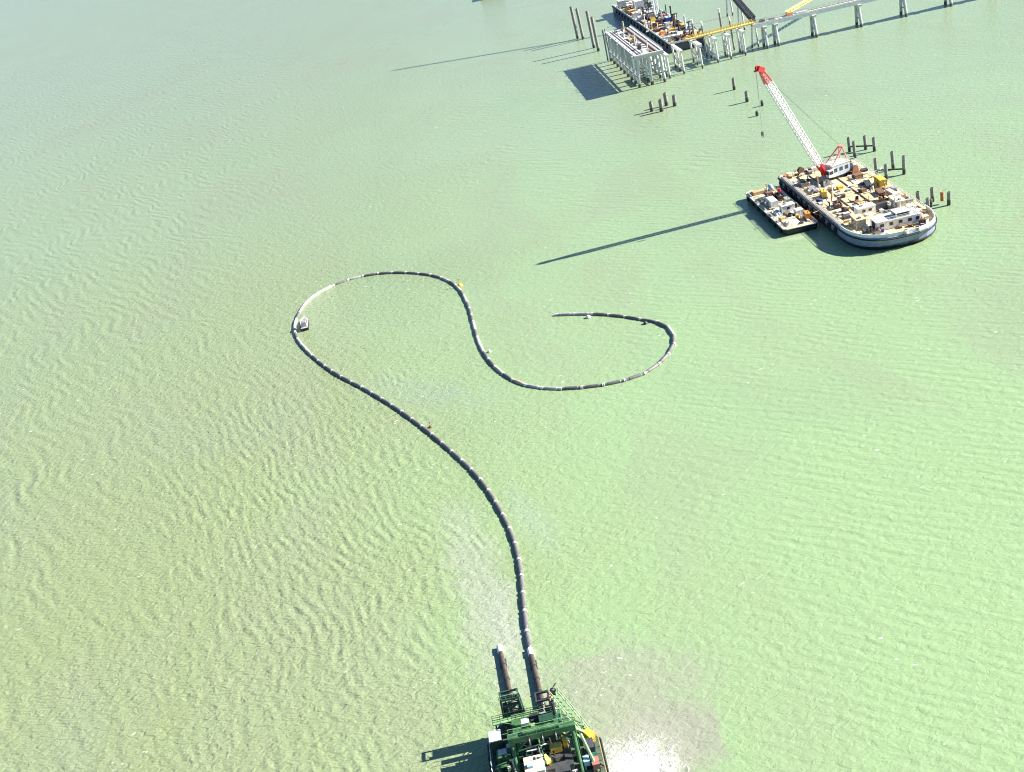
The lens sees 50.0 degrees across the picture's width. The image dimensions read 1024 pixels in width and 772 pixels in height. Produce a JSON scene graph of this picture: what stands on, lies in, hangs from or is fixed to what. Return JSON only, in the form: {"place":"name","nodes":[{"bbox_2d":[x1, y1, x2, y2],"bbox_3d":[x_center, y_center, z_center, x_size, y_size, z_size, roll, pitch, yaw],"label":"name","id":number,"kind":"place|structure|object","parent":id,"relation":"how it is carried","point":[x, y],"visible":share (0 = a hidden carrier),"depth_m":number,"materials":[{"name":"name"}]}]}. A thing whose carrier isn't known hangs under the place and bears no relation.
{"place":"outdoors","nodes":[
{"label":"outdoors","id":0,"kind":"place"},
{"bbox_2d":[0,0,1023,771],"bbox_3d":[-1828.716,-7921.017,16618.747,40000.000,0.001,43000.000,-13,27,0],"label":"water","id":1,"kind":"structure","parent":0,"point":[766,514],"depth_m":309.94,"materials":[{"name":"green liquid"}]},
{"bbox_2d":[300,316,308,331],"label":"work boat","id":2,"kind":"object","parent":1,"relation":"on","point":[304,323],"visible":1,"depth_m":384.36,"materials":[{"name":"grey metal"}]},
{"bbox_2d":[293,271,675,647],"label":"floating pipeline","id":3,"kind":"object","parent":1,"relation":"on","point":[501,513],"visible":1,"depth_m":312.10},
{"bbox_2d":[487,644,608,771],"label":"dredger","id":4,"kind":"object","parent":1,"relation":"on","point":[543,737],"visible":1,"depth_m":183.69,"materials":[{"name":"green metal"}]},
{"bbox_2d":[569,6,578,38],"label":"steel pile","id":5,"kind":"object","parent":1,"relation":"in","point":[574,22],"visible":0.85,"depth_m":761.13,"materials":[{"name":"grey metal"}]},
{"bbox_2d":[575,8,584,39],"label":"steel pile","id":6,"kind":"object","parent":1,"relation":"in","point":[579,23],"visible":0.85,"depth_m":755.09,"materials":[{"name":"grey metal"}]},
{"bbox_2d":[585,11,595,47],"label":"steel pile","id":7,"kind":"object","parent":1,"relation":"in","point":[590,28],"visible":0.85,"depth_m":719.43,"materials":[{"name":"grey metal"}]},
{"bbox_2d":[590,16,599,50],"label":"steel pile","id":8,"kind":"object","parent":1,"relation":"in","point":[595,33],"visible":0.85,"depth_m":707.35,"materials":[{"name":"grey metal"}]},
{"bbox_2d":[602,21,666,87],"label":"wharf","id":9,"kind":"structure","parent":1,"relation":"in","point":[630,55],"depth_m":618.53,"materials":[{"name":"concrete"}]},
{"bbox_2d":[649,101,653,111],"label":"steel pile","id":10,"kind":"object","parent":1,"relation":"in","point":[651,106],"visible":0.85,"depth_m":549.78,"materials":[{"name":"grey metal"}]},
{"bbox_2d":[612,0,705,52],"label":"work barge","id":11,"kind":"object","parent":1,"relation":"on","point":[663,42],"visible":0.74,"depth_m":708.77,"materials":[{"name":"white paint"}]},
{"bbox_2d":[617,0,625,8],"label":"deck cabin","id":12,"kind":"object","parent":11,"relation":"on","point":[620,3],"visible":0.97,"depth_m":804.86,"materials":[{"name":"white metal"}]},
{"bbox_2d":[631,11,638,18],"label":"deck cabin","id":13,"kind":"object","parent":11,"relation":"on","point":[635,14],"visible":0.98,"depth_m":760.20,"materials":[{"name":"white metal"}]},
{"bbox_2d":[632,0,645,9],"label":"deck cabin","id":14,"kind":"object","parent":11,"relation":"on","point":[639,3],"visible":0.71,"depth_m":783.60,"materials":[{"name":"white metal"}]},
{"bbox_2d":[643,0,655,19],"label":"crawler crane","id":15,"kind":"object","parent":11,"relation":"on","point":[649,13],"visible":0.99,"depth_m":741.90,"materials":[{"name":"grey metal"}]},
{"bbox_2d":[664,15,670,22],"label":"deck cabin","id":16,"kind":"object","parent":11,"relation":"on","point":[667,18],"visible":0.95,"depth_m":720.95,"materials":[{"name":"blue metal"}]},
{"bbox_2d":[664,22,670,28],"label":"generator","id":17,"kind":"object","parent":11,"relation":"on","point":[666,24],"visible":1,"depth_m":705.27,"materials":[{"name":"metal"}]},
{"bbox_2d":[667,34,676,41],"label":"deck cabin","id":18,"kind":"object","parent":11,"relation":"on","point":[673,38],"visible":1,"depth_m":666.51,"materials":[{"name":"white metal"}]},
{"bbox_2d":[658,98,663,111],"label":"steel pile","id":19,"kind":"object","parent":1,"relation":"in","point":[660,102],"visible":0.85,"depth_m":545.44,"materials":[{"name":"grey metal"}]},
{"bbox_2d":[663,92,668,105],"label":"steel pile","id":20,"kind":"object","parent":1,"relation":"in","point":[665,98],"visible":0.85,"depth_m":553.63,"materials":[{"name":"grey metal"}]},
{"bbox_2d":[662,52,670,77],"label":"pile bent","id":21,"kind":"object","parent":1,"relation":"in","point":[665,55],"visible":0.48,"depth_m":604.36,"materials":[{"name":"white paint"}]},
{"bbox_2d":[672,94,676,106],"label":"steel pile","id":22,"kind":"object","parent":1,"relation":"in","point":[674,100],"visible":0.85,"depth_m":549.50,"materials":[{"name":"grey metal"}]},
{"bbox_2d":[671,44,684,73],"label":"pile bent","id":23,"kind":"object","parent":1,"relation":"in","point":[676,48],"visible":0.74,"depth_m":612.86,"materials":[{"name":"white paint"}]},
{"bbox_2d":[690,19,698,57],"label":"guide pile","id":24,"kind":"object","parent":1,"relation":"in","point":[691,20],"visible":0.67,"depth_m":629.40,"materials":[{"name":"metal"}]},
{"bbox_2d":[688,39,703,68],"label":"pile bent","id":25,"kind":"object","parent":1,"relation":"in","point":[695,43],"visible":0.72,"depth_m":614.98,"materials":[{"name":"white paint"}]},
{"bbox_2d":[700,21,707,56],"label":"guide pile","id":26,"kind":"object","parent":1,"relation":"in","point":[704,39],"visible":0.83,"depth_m":630.65,"materials":[{"name":"metal"}]},
{"bbox_2d":[706,35,718,62],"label":"pile bent","id":27,"kind":"object","parent":1,"relation":"in","point":[713,38],"visible":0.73,"depth_m":617.85,"materials":[{"name":"white paint"}]},
{"bbox_2d":[717,9,725,48],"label":"guide pile","id":28,"kind":"object","parent":1,"relation":"in","point":[720,21],"visible":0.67,"depth_m":630.47,"materials":[{"name":"metal"}]},
{"bbox_2d":[720,32,731,58],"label":"pile bent","id":29,"kind":"object","parent":1,"relation":"in","point":[726,35],"visible":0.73,"depth_m":618.02,"materials":[{"name":"white paint"}]},
{"bbox_2d":[685,19,754,40],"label":"gangway","id":30,"kind":"object","parent":29,"relation":"on","point":[724,29],"visible":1,"depth_m":615.42,"materials":[{"name":"yellow paint"}]},
{"bbox_2d":[728,17,734,49],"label":"guide pile","id":31,"kind":"object","parent":1,"relation":"in","point":[731,34],"visible":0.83,"depth_m":631.08,"materials":[{"name":"metal"}]},
{"bbox_2d":[732,78,735,89],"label":"steel pile","id":32,"kind":"object","parent":1,"relation":"in","point":[733,84],"visible":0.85,"depth_m":553.95,"materials":[{"name":"grey metal"}]},
{"bbox_2d":[735,28,746,55],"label":"pile bent","id":33,"kind":"object","parent":1,"relation":"in","point":[740,31],"visible":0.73,"depth_m":618.47,"materials":[{"name":"white paint"}]},
{"bbox_2d":[726,0,758,48],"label":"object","id":34,"kind":"structure","parent":1,"relation":"in","point":[746,11],"depth_m":646.79,"materials":[{"name":"metal"}]},
{"bbox_2d":[744,91,748,101],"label":"steel pile","id":35,"kind":"object","parent":1,"relation":"in","point":[746,96],"visible":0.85,"depth_m":529.14,"materials":[{"name":"grey metal"}]},
{"bbox_2d":[745,183,817,235],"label":"cargo barge","id":36,"kind":"object","parent":1,"relation":"on","point":[766,211],"visible":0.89,"depth_m":381.38,"materials":[{"name":"metal"}]},
{"bbox_2d":[750,189,763,195],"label":"timber stack","id":37,"kind":"object","parent":36,"relation":"on","point":[757,192],"visible":1,"depth_m":404.90,"materials":[{"name":"brown wood"}]},
{"bbox_2d":[758,195,765,200],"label":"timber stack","id":38,"kind":"object","parent":36,"relation":"on","point":[762,198],"visible":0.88,"depth_m":399.21,"materials":[{"name":"beige wood"}]},
{"bbox_2d":[764,191,772,196],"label":"crate","id":39,"kind":"object","parent":36,"relation":"on","point":[770,193],"visible":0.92,"depth_m":400.71,"materials":[{"name":"brown wood"}]},
{"bbox_2d":[767,184,773,190],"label":"fuel tank","id":40,"kind":"object","parent":36,"relation":"on","point":[770,187],"visible":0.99,"depth_m":404.34,"materials":[{"name":"metal"}]},
{"bbox_2d":[765,196,778,207],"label":"shipping container","id":41,"kind":"object","parent":36,"relation":"on","point":[772,201],"visible":0.99,"depth_m":389.44,"materials":[{"name":"white metal"}]},
{"bbox_2d":[773,210,781,216],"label":"tarpaulin pile","id":42,"kind":"object","parent":36,"relation":"on","point":[776,213],"visible":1,"depth_m":382.39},
{"bbox_2d":[775,192,784,199],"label":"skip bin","id":43,"kind":"object","parent":36,"relation":"on","point":[779,195],"visible":0.95,"depth_m":395.85,"materials":[{"name":"metal"}]},
{"bbox_2d":[778,216,785,221],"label":"crate","id":44,"kind":"object","parent":36,"relation":"on","point":[781,218],"visible":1,"depth_m":376.91,"materials":[{"name":"brown wood"}]},
{"bbox_2d":[778,201,794,213],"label":"deck cabin","id":45,"kind":"object","parent":36,"relation":"on","point":[788,206],"visible":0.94,"depth_m":382.50,"materials":[{"name":"white metal"}]},
{"bbox_2d":[783,196,790,202],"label":"generator","id":46,"kind":"object","parent":36,"relation":"on","point":[786,199],"visible":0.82,"depth_m":389.43,"materials":[{"name":"metal"}]},
{"bbox_2d":[783,219,799,226],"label":"sack heap","id":47,"kind":"object","parent":36,"relation":"on","point":[790,222],"visible":1,"depth_m":371.72,"materials":[{"name":"beige fabric"}]},
{"bbox_2d":[793,207,803,214],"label":"crate","id":48,"kind":"object","parent":36,"relation":"on","point":[795,210],"visible":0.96,"depth_m":378.55,"materials":[{"name":"white paint"}]},
{"bbox_2d":[803,210,811,220],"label":"generator","id":49,"kind":"object","parent":36,"relation":"on","point":[806,214],"visible":1,"depth_m":372.66,"materials":[{"name":"metal"}]},
{"bbox_2d":[847,137,850,151],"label":"steel pile","id":50,"kind":"object","parent":1,"relation":"in","point":[848,144],"visible":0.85,"depth_m":432.66,"materials":[{"name":"grey metal"}]},
{"bbox_2d":[850,145,872,146],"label":"cross beam","id":51,"kind":"structure","parent":50,"relation":"attached to","point":[863,146],"depth_m":430.04,"materials":[{"name":"metal"}]},
{"bbox_2d":[752,0,952,48],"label":"trestle","id":52,"kind":"object","parent":1,"relation":"in","point":[811,13],"visible":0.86,"depth_m":617.85,"materials":[{"name":"beige concrete"}]},
{"bbox_2d":[852,141,856,157],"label":"steel pile","id":53,"kind":"object","parent":1,"relation":"in","point":[854,149],"visible":0.85,"depth_m":424.71,"materials":[{"name":"grey metal"}]},
{"bbox_2d":[777,157,936,249],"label":"crane barge","id":54,"kind":"object","parent":1,"relation":"on","point":[894,222],"visible":0.87,"depth_m":363.69,"materials":[{"name":"white paint"}]},
{"bbox_2d":[785,172,792,177],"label":"crate","id":55,"kind":"object","parent":54,"relation":"on","point":[788,174],"visible":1,"depth_m":409.53,"materials":[{"name":"beige wood"}]},
{"bbox_2d":[797,167,803,172],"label":"cable reel","id":56,"kind":"object","parent":54,"relation":"on","point":[800,169],"visible":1,"depth_m":410.13,"materials":[{"name":"brown wood"}]},
{"bbox_2d":[797,179,807,187],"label":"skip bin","id":57,"kind":"object","parent":54,"relation":"on","point":[802,183],"visible":1,"depth_m":397.55,"materials":[{"name":"grey metal"}]},
{"bbox_2d":[754,65,852,178],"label":"barge crane","id":58,"kind":"object","parent":54,"relation":"on","point":[837,167],"visible":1,"depth_m":388.86,"materials":[{"name":"metal"}]},
{"bbox_2d":[807,185,817,192],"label":"steel beam stack","id":59,"kind":"object","parent":54,"relation":"on","point":[813,187],"visible":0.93,"depth_m":391.50,"materials":[{"name":"grey metal"}]},
{"bbox_2d":[810,166,818,171],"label":"storage box","id":60,"kind":"object","parent":54,"relation":"on","point":[813,168],"visible":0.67,"depth_m":409.32,"materials":[{"name":"white paint"}]},
{"bbox_2d":[819,188,827,198],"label":"generator","id":61,"kind":"object","parent":54,"relation":"on","point":[823,193],"visible":1,"depth_m":382.54,"materials":[{"name":"metal"}]},
{"bbox_2d":[832,200,842,208],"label":"skip bin","id":62,"kind":"object","parent":54,"relation":"on","point":[837,204],"visible":0.97,"depth_m":371.95,"materials":[{"name":"brown metal"}]},
{"bbox_2d":[836,185,843,189],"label":"storage box","id":63,"kind":"object","parent":54,"relation":"on","point":[838,187],"visible":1,"depth_m":387.54,"materials":[{"name":"yellow paint"}]},
{"bbox_2d":[839,206,850,213],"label":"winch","id":64,"kind":"object","parent":54,"relation":"on","point":[844,209],"visible":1,"depth_m":366.04,"materials":[{"name":"metal"}]},
{"bbox_2d":[844,165,861,174],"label":"winch","id":65,"kind":"object","parent":54,"relation":"on","point":[854,169],"visible":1,"depth_m":397.62,"materials":[{"name":"metal"}]},
{"bbox_2d":[852,172,862,179],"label":"crate","id":66,"kind":"object","parent":54,"relation":"on","point":[858,175],"visible":1,"depth_m":392.84,"materials":[{"name":"brown wood"}]},
{"bbox_2d":[850,213,865,228],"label":"deck cabin","id":67,"kind":"object","parent":54,"relation":"on","point":[859,220],"visible":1,"depth_m":352.66,"materials":[{"name":"beige metal"}]},
{"bbox_2d":[858,188,866,192],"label":"crate","id":68,"kind":"object","parent":54,"relation":"on","point":[862,190],"visible":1,"depth_m":380.14,"materials":[{"name":"brown wood"}]},
{"bbox_2d":[853,202,875,215],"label":"deck cabin","id":69,"kind":"object","parent":54,"relation":"on","point":[867,208],"visible":0.98,"depth_m":360.68,"materials":[{"name":"white metal"}]},
{"bbox_2d":[863,179,872,188],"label":"steel beam stack","id":70,"kind":"object","parent":54,"relation":"on","point":[868,184],"visible":1,"depth_m":383.38,"materials":[{"name":"grey metal"}]},
{"bbox_2d":[874,188,885,194],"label":"timber stack","id":71,"kind":"object","parent":54,"relation":"on","point":[879,191],"visible":1,"depth_m":375.19,"materials":[{"name":"brown wood"}]},
{"bbox_2d":[874,174,886,187],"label":"shipping container","id":72,"kind":"object","parent":54,"relation":"on","point":[880,179],"visible":0.94,"depth_m":381.24,"materials":[{"name":"yellow metal"}]},
{"bbox_2d":[878,195,884,201],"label":"skip bin","id":73,"kind":"object","parent":54,"relation":"on","point":[881,198],"visible":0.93,"depth_m":369.17,"materials":[{"name":"metal"}]},
{"bbox_2d":[874,201,888,211],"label":"generator","id":74,"kind":"object","parent":54,"relation":"on","point":[882,205],"visible":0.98,"depth_m":361.70,"materials":[{"name":"metal"}]},
{"bbox_2d":[886,188,898,195],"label":"steel beam stack","id":75,"kind":"object","parent":54,"relation":"on","point":[890,191],"visible":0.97,"depth_m":372.99,"materials":[{"name":"white metal"}]},
{"bbox_2d":[890,195,905,207],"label":"deck cabin","id":76,"kind":"object","parent":54,"relation":"on","point":[900,204],"visible":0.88,"depth_m":359.72,"materials":[{"name":"white metal"}]},
{"bbox_2d":[918,218,928,225],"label":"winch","id":77,"kind":"object","parent":54,"relation":"on","point":[921,221],"visible":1,"depth_m":344.07,"materials":[{"name":"metal"}]},
{"bbox_2d":[863,135,866,149],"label":"steel pile","id":78,"kind":"object","parent":1,"relation":"in","point":[864,141],"visible":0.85,"depth_m":431.13,"materials":[{"name":"grey metal"}]},
{"bbox_2d":[872,137,875,151],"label":"steel pile","id":79,"kind":"object","parent":1,"relation":"in","point":[874,144],"visible":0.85,"depth_m":427.39,"materials":[{"name":"grey metal"}]},
{"bbox_2d":[873,158,877,174],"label":"steel pile","id":80,"kind":"object","parent":1,"relation":"in","point":[875,164],"visible":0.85,"depth_m":402.70,"materials":[{"name":"grey metal"}]},
{"bbox_2d":[884,164,887,179],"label":"steel pile","id":81,"kind":"object","parent":1,"relation":"in","point":[885,171],"visible":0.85,"depth_m":396.54,"materials":[{"name":"grey metal"}]},
{"bbox_2d":[890,151,894,168],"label":"steel pile","id":82,"kind":"object","parent":1,"relation":"in","point":[892,160],"visible":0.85,"depth_m":404.53,"materials":[{"name":"grey metal"}]},
{"bbox_2d":[902,155,905,174],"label":"steel pile","id":83,"kind":"object","parent":1,"relation":"in","point":[903,166],"visible":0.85,"depth_m":398.16,"materials":[{"name":"grey metal"}]},
{"bbox_2d":[878,168,901,170],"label":"cross beam","id":84,"kind":"structure","parent":83,"relation":"attached to","point":[890,169],"depth_m":400.73,"materials":[{"name":"metal"}]},
{"bbox_2d":[916,191,920,203],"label":"steel pile","id":85,"kind":"object","parent":1,"relation":"in","point":[918,195],"visible":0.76,"depth_m":367.86,"materials":[{"name":"grey metal"}]},
{"bbox_2d":[925,197,929,206],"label":"steel pile","id":86,"kind":"object","parent":1,"relation":"in","point":[927,201],"visible":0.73,"depth_m":363.19,"materials":[{"name":"grey metal"}]},
{"bbox_2d":[930,187,934,201],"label":"steel pile","id":87,"kind":"object","parent":1,"relation":"in","point":[932,193],"visible":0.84,"depth_m":369.67,"materials":[{"name":"grey metal"}]},
{"bbox_2d":[947,191,950,205],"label":"steel pile","id":88,"kind":"object","parent":1,"relation":"in","point":[948,198],"visible":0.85,"depth_m":364.35,"materials":[{"name":"grey metal"}]},
{"bbox_2d":[785,0,811,12],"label":"pipe bridge","id":89,"kind":"structure","parent":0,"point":[797,6],"depth_m":631.22,"materials":[{"name":"yellow paint"}]},
{"bbox_2d":[817,179,831,186],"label":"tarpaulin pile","id":90,"kind":"object","parent":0,"point":[825,182],"visible":0.9,"depth_m":393.52,"materials":[{"name":"fabric"}]},
{"bbox_2d":[873,227,884,234],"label":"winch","id":91,"kind":"object","parent":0,"point":[879,230],"visible":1,"depth_m":344.73,"materials":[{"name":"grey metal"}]},
{"bbox_2d":[940,188,946,200],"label":"pile fender","id":92,"kind":"object","parent":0,"point":[942,196],"visible":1,"depth_m":366.49,"materials":[{"name":"wood"}]}
]}

